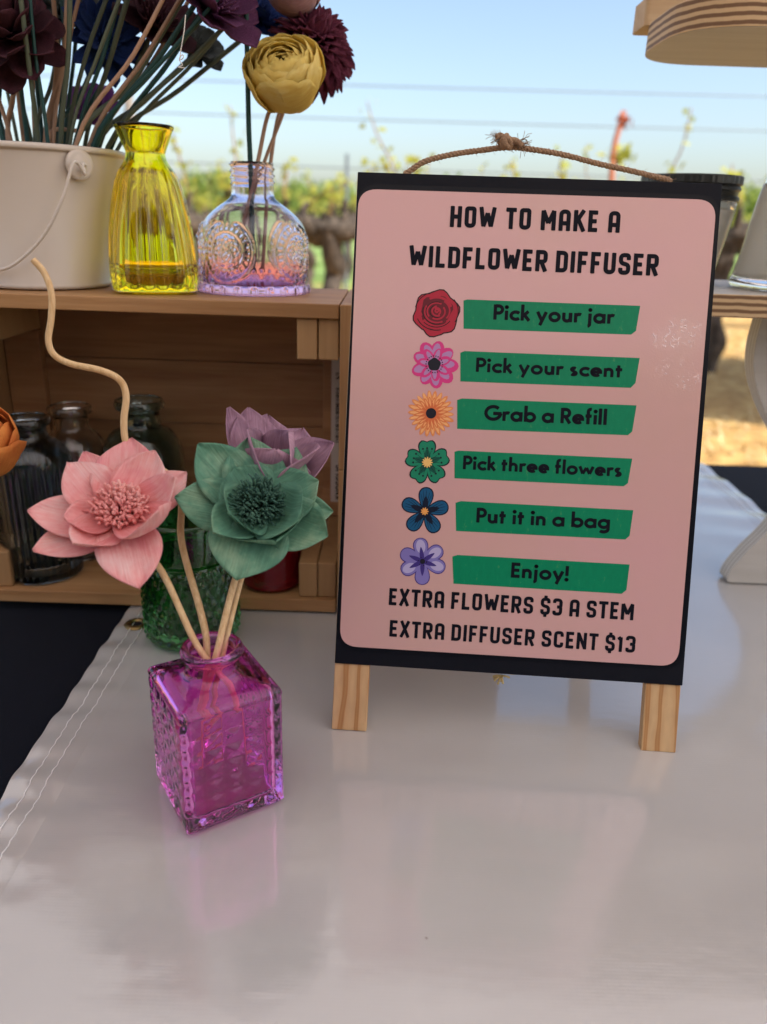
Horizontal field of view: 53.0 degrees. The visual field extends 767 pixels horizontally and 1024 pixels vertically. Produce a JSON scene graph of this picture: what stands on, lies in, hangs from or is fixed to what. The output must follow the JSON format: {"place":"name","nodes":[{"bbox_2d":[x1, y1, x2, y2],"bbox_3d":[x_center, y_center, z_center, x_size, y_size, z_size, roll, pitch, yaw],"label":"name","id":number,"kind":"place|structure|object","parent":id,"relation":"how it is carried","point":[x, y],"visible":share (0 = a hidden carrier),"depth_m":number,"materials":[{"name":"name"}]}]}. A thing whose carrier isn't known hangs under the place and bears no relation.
{"place":"outdoors","nodes":[
{"label":"outdoors","id":0,"kind":"place"},
{"bbox_2d":[1,0,766,223],"label":"sky","id":1,"kind":"structure","parent":0,"point":[566,45],"materials":[{"name":"blue"}]},
{"bbox_2d":[110,241,766,465],"bbox_3d":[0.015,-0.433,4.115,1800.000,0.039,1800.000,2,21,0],"label":"ground","id":2,"kind":"structure","parent":0,"point":[734,399],"depth_m":4.95,"materials":[{"name":"beige soil"}]},
{"bbox_2d":[124,96,134,118],"bbox_3d":[-1.908,-2.159,6.008,0.070,1.960,0.067,2,21,0],"label":"trellis post","id":3,"kind":"object","parent":2,"relation":"on","point":[128,104],"depth_m":5.66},
{"bbox_2d":[4,107,766,131],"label":"trellis wire","id":4,"kind":"object","parent":3,"relation":"attached to","point":[445,121],"visible":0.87,"depth_m":5.63,"materials":[{"name":"grey metal"}]},
{"bbox_2d":[40,75,766,96],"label":"trellis wire","id":5,"kind":"object","parent":3,"relation":"attached to","point":[482,88],"visible":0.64,"depth_m":5.54,"materials":[{"name":"grey metal"}]},
{"bbox_2d":[168,161,764,180],"bbox_3d":[0.087,-2.569,5.763,14.006,0.021,0.008,3,21,2],"label":"trellis wire","id":6,"kind":"object","parent":3,"relation":"attached to","point":[437,170],"visible":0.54,"depth_m":5.75,"materials":[{"name":"grey metal"}]},
{"bbox_2d":[167,124,230,238],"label":"grapevine","id":7,"kind":"object","parent":2,"relation":"on","point":[196,220],"visible":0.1,"depth_m":5.87,"materials":[{"name":"green plant"}]},
{"bbox_2d":[184,169,214,213],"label":"grapevine","id":8,"kind":"object","parent":2,"relation":"on","point":[209,210],"visible":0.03,"depth_m":13.48,"materials":[{"name":"green plant"}]},
{"bbox_2d":[182,165,229,213],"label":"grapevine foliage","id":9,"kind":"object","parent":2,"relation":"on","point":[200,184],"visible":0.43,"depth_m":36.35,"materials":[{"name":"green plant"}]},
{"bbox_2d":[190,158,223,283],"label":"grapevine","id":10,"kind":"object","parent":2,"relation":"on","point":[195,238],"visible":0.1,"depth_m":10.93,"materials":[{"name":"green plant"}]},
{"bbox_2d":[201,175,230,215],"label":"grapevine","id":11,"kind":"object","parent":2,"relation":"on","point":[212,209],"visible":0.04,"depth_m":17.28,"materials":[{"name":"green plant"}]},
{"bbox_2d":[191,178,311,218],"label":"grapevine","id":12,"kind":"object","parent":2,"relation":"on","point":[205,210],"visible":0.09,"depth_m":8.48,"materials":[{"name":"green plant"}]},
{"bbox_2d":[274,174,323,212],"bbox_3d":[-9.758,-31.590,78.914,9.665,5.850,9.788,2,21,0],"label":"grapevine foliage","id":13,"kind":"object","parent":2,"relation":"on","point":[291,186],"visible":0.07,"depth_m":76.95,"materials":[{"name":"green plant"}]},
{"bbox_2d":[289,197,318,216],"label":"grapevine","id":14,"kind":"object","parent":2,"relation":"on","point":[292,209],"visible":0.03,"depth_m":17.17,"materials":[{"name":"green plant"}]},
{"bbox_2d":[278,169,355,287],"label":"grapevine","id":15,"kind":"object","parent":2,"relation":"on","point":[312,261],"visible":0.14,"depth_m":11.01,"materials":[{"name":"green plant"}]},
{"bbox_2d":[288,173,356,216],"bbox_3d":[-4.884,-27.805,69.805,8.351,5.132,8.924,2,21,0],"label":"grapevine foliage","id":16,"kind":"object","parent":2,"relation":"on","point":[303,189],"visible":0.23,"depth_m":67.56,"materials":[{"name":"green plant"}]},
{"bbox_2d":[224,97,422,288],"bbox_3d":[-0.421,-2.124,5.954,1.737,1.955,0.412,2,21,0],"label":"grapevine","id":17,"kind":"object","parent":2,"relation":"on","point":[331,235],"visible":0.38,"depth_m":5.86,"materials":[{"name":"green plant"}]},
{"bbox_2d":[310,189,353,279],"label":"grapevine","id":18,"kind":"object","parent":2,"relation":"on","point":[350,266],"visible":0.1,"depth_m":13.82,"materials":[{"name":"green plant"}]},
{"bbox_2d":[344,154,348,288],"bbox_3d":[-0.418,-3.008,8.598,0.040,1.800,0.038,2,21,0],"label":"trellis post","id":19,"kind":"object","parent":2,"relation":"on","point":[346,198],"visible":0.58,"depth_m":8.41,"materials":[{"name":"wood"}]},
{"bbox_2d":[312,153,434,224],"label":"grapevine","id":20,"kind":"object","parent":2,"relation":"on","point":[333,213],"visible":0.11,"depth_m":8.40,"materials":[{"name":"green plant"}]},
{"bbox_2d":[400,154,487,175],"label":"grapevine","id":21,"kind":"object","parent":2,"relation":"on","point":[481,168],"depth_m":10.70,"materials":[{"name":"green plant"}]},
{"bbox_2d":[501,146,570,178],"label":"grapevine","id":22,"kind":"object","parent":2,"relation":"on","point":[512,166],"visible":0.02,"depth_m":5.66,"materials":[{"name":"green plant"}]},
{"bbox_2d":[582,144,592,178],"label":"grapevine","id":23,"kind":"object","parent":2,"relation":"on","point":[586,149],"depth_m":8.10,"materials":[{"name":"green plant"}]},
{"bbox_2d":[596,110,636,179],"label":"vine shoot","id":24,"kind":"object","parent":2,"relation":"on","point":[620,156],"visible":0.83,"depth_m":5.06,"materials":[{"name":"brown"}]},
{"bbox_2d":[664,108,749,372],"bbox_3d":[2.619,-1.974,5.838,1.751,1.950,0.488,2,21,0],"label":"grapevine","id":25,"kind":"object","parent":2,"relation":"on","point":[734,240],"visible":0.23,"depth_m":5.82,"materials":[{"name":"green plant"}]},
{"bbox_2d":[702,317,766,464],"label":"dry straw","id":26,"kind":"object","parent":2,"relation":"on","point":[744,445],"visible":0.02,"depth_m":4.42,"materials":[{"name":"beige plant"}]},
{"bbox_2d":[733,175,765,254],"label":"grapevine","id":27,"kind":"object","parent":2,"relation":"on","point":[751,200],"visible":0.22,"depth_m":34.53,"materials":[{"name":"green plant"}]},
{"bbox_3d":[-0.015,0.445,0.773,1.880,0.738,0.988,2,21,0],"label":"folding table","id":28,"kind":"object","parent":2,"relation":"on","visible":0},
{"bbox_2d":[0,464,766,799],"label":"tablecloth","id":29,"kind":"object","parent":28,"relation":"on","point":[48,652],"visible":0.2,"depth_m":0.59,"materials":[{"name":"black fabric"}]},
{"bbox_2d":[0,282,351,611],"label":"wooden crate","id":30,"kind":"object","parent":29,"relation":"on","point":[199,362],"visible":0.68,"depth_m":0.68,"materials":[{"name":"brown wood"}]},
{"bbox_2d":[0,412,83,584],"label":"ribbed bottle","id":31,"kind":"object","parent":30,"relation":"in","point":[31,477],"visible":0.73,"depth_m":0.63,"materials":[{"name":"black glass"}]},
{"bbox_2d":[0,140,124,289],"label":"white bucket","id":32,"kind":"object","parent":30,"relation":"on","point":[55,200],"visible":0.93,"depth_m":0.56,"materials":[{"name":"beige metal"}]},
{"bbox_2d":[0,121,3,139],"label":"flower stem","id":33,"kind":"object","parent":32,"relation":"in","point":[1,135],"visible":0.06,"depth_m":0.54,"materials":[{"name":"teal wood"}]},
{"bbox_2d":[0,88,5,139],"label":"wooden flower","id":34,"kind":"object","parent":32,"relation":"in","point":[1,115],"visible":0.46,"depth_m":0.58,"materials":[{"name":"wood"}]},
{"bbox_2d":[0,98,12,140],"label":"flower stem","id":35,"kind":"object","parent":32,"relation":"in","point":[6,123],"visible":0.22,"depth_m":0.56,"materials":[{"name":"beige"}]},
{"bbox_2d":[5,91,18,140],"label":"flower stem","id":36,"kind":"object","parent":32,"relation":"in","point":[13,122],"visible":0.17,"depth_m":0.61,"materials":[{"name":"green wood"}]},
{"bbox_2d":[16,92,24,140],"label":"flower stem","id":37,"kind":"object","parent":32,"relation":"in","point":[20,117],"visible":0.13,"depth_m":0.58,"materials":[{"name":"beige"}]},
{"bbox_2d":[14,32,29,141],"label":"flower stem","id":38,"kind":"object","parent":32,"relation":"in","point":[24,115],"visible":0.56,"depth_m":0.55,"materials":[{"name":"teal"}]},
{"bbox_2d":[18,0,39,141],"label":"flower stem","id":39,"kind":"object","parent":32,"relation":"in","point":[30,73],"visible":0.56,"depth_m":0.52,"materials":[{"name":"green"}]},
{"bbox_2d":[26,112,32,141],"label":"flower stem","id":40,"kind":"object","parent":32,"relation":"in","point":[30,134],"visible":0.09,"depth_m":0.60,"materials":[{"name":"green"}]},
{"bbox_2d":[0,0,65,140],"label":"wooden flower","id":41,"kind":"object","parent":32,"relation":"in","point":[49,27],"visible":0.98,"depth_m":0.53,"materials":[{"name":"purple wood"}]},
{"bbox_2d":[31,80,34,131],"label":"flower stem","id":42,"kind":"object","parent":32,"relation":"in","point":[32,113],"visible":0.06,"depth_m":0.57,"materials":[{"name":"green wood"}]},
{"bbox_2d":[28,0,49,142],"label":"flower stem","id":43,"kind":"object","parent":32,"relation":"in","point":[39,77],"visible":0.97,"depth_m":0.53,"materials":[{"name":"teal"}]},
{"bbox_2d":[35,81,43,142],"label":"flower stem","id":44,"kind":"object","parent":32,"relation":"in","point":[38,104],"visible":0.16,"depth_m":0.59,"materials":[{"name":"teal wood"}]},
{"bbox_2d":[49,0,58,142],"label":"flower stem","id":45,"kind":"object","parent":32,"relation":"in","point":[54,8],"visible":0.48,"depth_m":0.57,"materials":[{"name":"green wood"}]},
{"bbox_2d":[43,0,66,142],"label":"flower stem","id":46,"kind":"object","parent":32,"relation":"in","point":[54,92],"visible":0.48,"depth_m":0.56,"materials":[{"name":"beige"}]},
{"bbox_2d":[55,0,57,143],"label":"flower stem","id":47,"kind":"object","parent":32,"relation":"in","point":[57,114],"visible":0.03,"depth_m":0.58,"materials":[{"name":"green"}]},
{"bbox_2d":[57,0,63,143],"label":"flower stem","id":48,"kind":"object","parent":32,"relation":"in","point":[61,10],"visible":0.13,"depth_m":0.57,"materials":[{"name":"teal"}]},
{"bbox_2d":[58,0,71,143],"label":"flower stem","id":49,"kind":"object","parent":32,"relation":"in","point":[66,76],"visible":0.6,"depth_m":0.54,"materials":[{"name":"green"}]},
{"bbox_2d":[51,0,79,142],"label":"flower stem","id":50,"kind":"object","parent":32,"relation":"in","point":[74,16],"visible":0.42,"depth_m":0.56,"materials":[{"name":"beige"}]},
{"bbox_2d":[33,0,98,141],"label":"wooden flower","id":51,"kind":"object","parent":32,"relation":"in","point":[50,85],"visible":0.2,"depth_m":0.58,"materials":[{"name":"green wood"}]},
{"bbox_2d":[63,27,77,143],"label":"flower stem","id":52,"kind":"object","parent":32,"relation":"in","point":[71,79],"visible":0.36,"depth_m":0.60,"materials":[{"name":"teal"}]},
{"bbox_2d":[44,83,117,142],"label":"wooden flower","id":53,"kind":"object","parent":32,"relation":"in","point":[108,95],"visible":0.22,"depth_m":0.62,"materials":[{"name":"green wood"}]},
{"bbox_2d":[65,0,107,144],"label":"flower stem","id":54,"kind":"object","parent":32,"relation":"in","point":[86,54],"visible":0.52,"depth_m":0.56,"materials":[{"name":"green plant"}]},
{"bbox_2d":[68,0,120,144],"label":"flower stem","id":55,"kind":"object","parent":32,"relation":"in","point":[103,40],"visible":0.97,"depth_m":0.53,"materials":[{"name":"green painted wood stem"}]},
{"bbox_2d":[75,0,119,136],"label":"flower stem","id":56,"kind":"object","parent":32,"relation":"in","point":[96,74],"visible":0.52,"depth_m":0.56,"materials":[{"name":"teal"}]},
{"bbox_2d":[55,0,149,142],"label":"wooden flower","id":57,"kind":"object","parent":32,"relation":"in","point":[86,17],"visible":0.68,"depth_m":0.57,"materials":[{"name":"blue wood"}]},
{"bbox_2d":[83,0,129,145],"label":"flower stem","id":58,"kind":"object","parent":32,"relation":"in","point":[112,50],"visible":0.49,"depth_m":0.56,"materials":[{"name":"green"}]},
{"bbox_2d":[72,0,144,144],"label":"flower stem","id":59,"kind":"object","parent":32,"relation":"in","point":[90,103],"visible":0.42,"depth_m":0.59,"materials":[{"name":"brown"}]},
{"bbox_2d":[74,0,164,144],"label":"flower stem","id":60,"kind":"object","parent":32,"relation":"in","point":[109,86],"visible":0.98,"depth_m":0.53,"materials":[{"name":"beige"}]},
{"bbox_2d":[87,0,181,146],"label":"flower stem","id":61,"kind":"object","parent":32,"relation":"in","point":[126,82],"visible":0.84,"depth_m":0.55,"materials":[{"name":"green"}]},
{"bbox_2d":[73,0,198,145],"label":"wooden flower","id":62,"kind":"object","parent":32,"relation":"in","point":[139,13],"visible":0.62,"depth_m":0.57,"materials":[{"name":"purple wood"}]},
{"bbox_2d":[98,0,184,147],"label":"flower stem","id":63,"kind":"object","parent":32,"relation":"in","point":[138,74],"visible":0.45,"depth_m":0.56,"materials":[{"name":"green"}]},
{"bbox_2d":[96,5,195,147],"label":"flower stem","id":64,"kind":"object","parent":32,"relation":"in","point":[172,38],"visible":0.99,"depth_m":0.54,"materials":[{"name":"teal"}]},
{"bbox_2d":[121,55,171,120],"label":"flower stem","id":65,"kind":"object","parent":32,"relation":"in","point":[147,86],"visible":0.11,"depth_m":0.58,"materials":[{"name":"green"}]},
{"bbox_2d":[114,1,188,116],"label":"flower stem","id":66,"kind":"object","parent":32,"relation":"in","point":[160,47],"visible":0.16,"depth_m":0.59,"materials":[{"name":"green"}]},
{"bbox_2d":[110,13,198,149],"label":"flower stem","id":67,"kind":"object","parent":32,"relation":"in","point":[160,74],"visible":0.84,"depth_m":0.56,"materials":[{"name":"teal"}]},
{"bbox_2d":[95,0,218,146],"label":"flower stem","id":68,"kind":"object","parent":32,"relation":"in","point":[140,82],"visible":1,"depth_m":0.54,"materials":[{"name":"teal"}]},
{"bbox_2d":[106,25,223,133],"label":"wooden flower","id":69,"kind":"object","parent":32,"relation":"in","point":[201,35],"visible":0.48,"depth_m":0.61,"materials":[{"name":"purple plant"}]},
{"bbox_2d":[115,35,219,150],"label":"flower stem","id":70,"kind":"object","parent":32,"relation":"in","point":[166,89],"visible":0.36,"depth_m":0.58,"materials":[{"name":"green stem"}]},
{"bbox_2d":[105,15,239,148],"bbox_3d":[-0.145,-0.285,0.571,0.172,0.223,0.008,2,21,0],"label":"flower stem","id":71,"kind":"object","parent":32,"relation":"in","point":[165,81],"visible":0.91,"depth_m":0.56,"materials":[{"name":"green"}]},
{"bbox_2d":[91,0,261,146],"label":"wooden flower","id":72,"kind":"object","parent":32,"relation":"in","point":[221,15],"visible":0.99,"depth_m":0.53,"materials":[{"name":"purple wood"}]},
{"bbox_2d":[178,15,185,68],"bbox_3d":[-0.133,-0.311,0.509,0.008,0.031,0.001,2,21,0],"label":"thread","id":73,"kind":"object","parent":72,"relation":"hanging from","point":[181,46],"visible":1,"depth_m":0.51,"materials":[{"name":"white fabric"}]},
{"bbox_2d":[129,0,286,121],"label":"wooden flower","id":74,"kind":"object","parent":32,"relation":"in","point":[268,13],"visible":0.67,"depth_m":0.60,"materials":[{"name":"blue wood"}]},
{"bbox_2d":[46,401,104,560],"bbox_3d":[-0.274,-0.028,0.690,0.054,0.137,0.054,2,21,0],"label":"clear bottle","id":75,"kind":"object","parent":30,"relation":"in","point":[75,432],"visible":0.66,"depth_m":0.66,"materials":[{"name":"clear glass"}]},
{"bbox_2d":[102,394,186,486],"bbox_3d":[-0.212,-0.029,0.687,0.070,0.145,0.070,2,21,0],"label":"teal bottle","id":76,"kind":"object","parent":30,"relation":"in","point":[148,430],"visible":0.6,"depth_m":0.66,"materials":[{"name":"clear glass"}]},
{"bbox_2d":[108,121,197,293],"bbox_3d":[-0.176,-0.226,0.578,0.065,0.116,0.065,-5,22,-18],"label":"fluted bottle","id":77,"kind":"object","parent":30,"relation":"on","point":[151,246],"visible":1,"depth_m":0.56,"materials":[{"name":"yellow glass"}]},
{"bbox_2d":[196,161,309,296],"bbox_3d":[-0.103,-0.224,0.609,0.091,0.096,0.089,2,21,0],"label":"embossed jar","id":78,"kind":"object","parent":30,"relation":"on","point":[251,235],"visible":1,"depth_m":0.58,"materials":[{"name":"clear glass"}]},
{"bbox_2d":[244,13,252,160],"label":"flower stem","id":79,"kind":"object","parent":78,"relation":"in","point":[248,118],"visible":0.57,"depth_m":0.58,"materials":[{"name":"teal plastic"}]},
{"bbox_2d":[242,33,325,161],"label":"wooden flower","id":80,"kind":"object","parent":78,"relation":"in","point":[286,73],"visible":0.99,"depth_m":0.55,"materials":[{"name":"yellow wood"}]},
{"bbox_2d":[269,0,319,162],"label":"wooden flower","id":81,"kind":"object","parent":78,"relation":"in","point":[291,9],"visible":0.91,"depth_m":0.56,"materials":[{"name":"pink wood"}]},
{"bbox_2d":[263,3,354,161],"bbox_3d":[-0.067,-0.293,0.618,0.086,0.197,0.068,2,21,0],"label":"wooden flower","id":82,"kind":"object","parent":78,"relation":"in","point":[324,29],"visible":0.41,"depth_m":0.58,"materials":[{"name":"red wood"}]},
{"bbox_2d":[243,550,300,591],"bbox_3d":[-0.096,0.022,0.654,0.051,0.080,0.051,2,21,0],"label":"red jar","id":83,"kind":"object","parent":30,"relation":"in","point":[282,574],"visible":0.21,"depth_m":0.64,"materials":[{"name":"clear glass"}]},
{"bbox_2d":[0,463,766,1023],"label":"vinyl banner","id":84,"kind":"object","parent":29,"relation":"on","point":[442,847],"visible":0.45,"depth_m":0.40,"materials":[{"name":"white"}]},
{"bbox_2d":[140,504,240,650],"bbox_3d":[-0.148,0.047,0.590,0.075,0.100,0.075,2,21,0],"label":"hobnail jar","id":85,"kind":"object","parent":84,"relation":"on","point":[163,626],"visible":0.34,"depth_m":0.56,"materials":[{"name":"green glass"}]},
{"bbox_2d":[148,631,283,833],"bbox_3d":[-0.093,0.115,0.425,0.058,0.095,0.058,-11,24,-30],"label":"square jar","id":86,"kind":"object","parent":84,"relation":"on","point":[217,730],"visible":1,"depth_m":0.40,"materials":[{"name":"purple glass"}]},
{"bbox_2d":[27,437,210,658],"bbox_3d":[-0.128,0.055,0.424,0.113,0.173,0.072,10,22,20],"label":"wooden flower","id":87,"kind":"object","parent":86,"relation":"in","point":[112,507],"visible":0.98,"depth_m":0.40,"materials":[{"name":"pink wood"}]},
{"bbox_2d":[31,258,210,657],"bbox_3d":[-0.134,0.000,0.436,0.126,0.267,0.038,17,26,35],"label":"curly reed","id":88,"kind":"object","parent":86,"relation":"in","point":[116,377],"visible":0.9,"depth_m":0.42,"materials":[{"name":"brown wood"}]},
{"bbox_2d":[174,437,332,658],"bbox_3d":[-0.071,0.051,0.438,0.084,0.178,0.062,-3,21,-14],"label":"wooden flower","id":89,"kind":"object","parent":86,"relation":"in","point":[243,510],"visible":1,"depth_m":0.41,"materials":[{"name":"green wood"}]},
{"bbox_2d":[220,407,334,656],"bbox_3d":[-0.079,0.036,0.460,0.064,0.188,0.103,19,27,38],"label":"wooden flower","id":90,"kind":"object","parent":86,"relation":"in","point":[277,437],"visible":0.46,"depth_m":0.45,"materials":[{"name":"purple wood"}]},
{"bbox_2d":[332,130,721,752],"bbox_3d":[0.086,-0.062,0.534,0.225,0.363,0.239,2,21,0],"label":"easel sign","id":91,"kind":"object","parent":84,"relation":"on","point":[527,373],"visible":1,"depth_m":0.48,"materials":[{"name":"pink"}]},
{"bbox_2d":[632,0,766,583],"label":"plywood stand","id":92,"kind":"object","parent":84,"relation":"on","point":[730,33],"visible":0.76,"depth_m":0.59,"materials":[{"name":"brown wood"}]},
{"bbox_2d":[641,173,744,264],"bbox_3d":[0.255,-0.239,0.655,0.081,0.086,0.081,2,21,0],"label":"lidded candle","id":93,"kind":"object","parent":92,"relation":"on","point":[731,188],"visible":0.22,"depth_m":0.61,"materials":[{"name":"clear glass"}]},
{"bbox_2d":[728,176,766,291],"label":"candle glass","id":94,"kind":"object","parent":92,"relation":"on","point":[749,271],"visible":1,"depth_m":0.61,"materials":[{"name":"white"}]},
{"bbox_2d":[310,252,732,287],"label":"grass","id":95,"kind":"structure","parent":0,"point":[320,277],"depth_m":13.58,"materials":[{"name":"plant"}]},
{"bbox_3d":[-0.326,0.085,0.529,0.045,0.076,0.045,2,21,0],"label":"amber bottle","id":96,"kind":"object","parent":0,"visible":0},
{"bbox_2d":[0,407,26,475],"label":"wooden flower","id":97,"kind":"object","parent":96,"relation":"in","point":[12,446],"visible":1,"depth_m":0.49,"materials":[{"name":"orange wood"}]}
]}

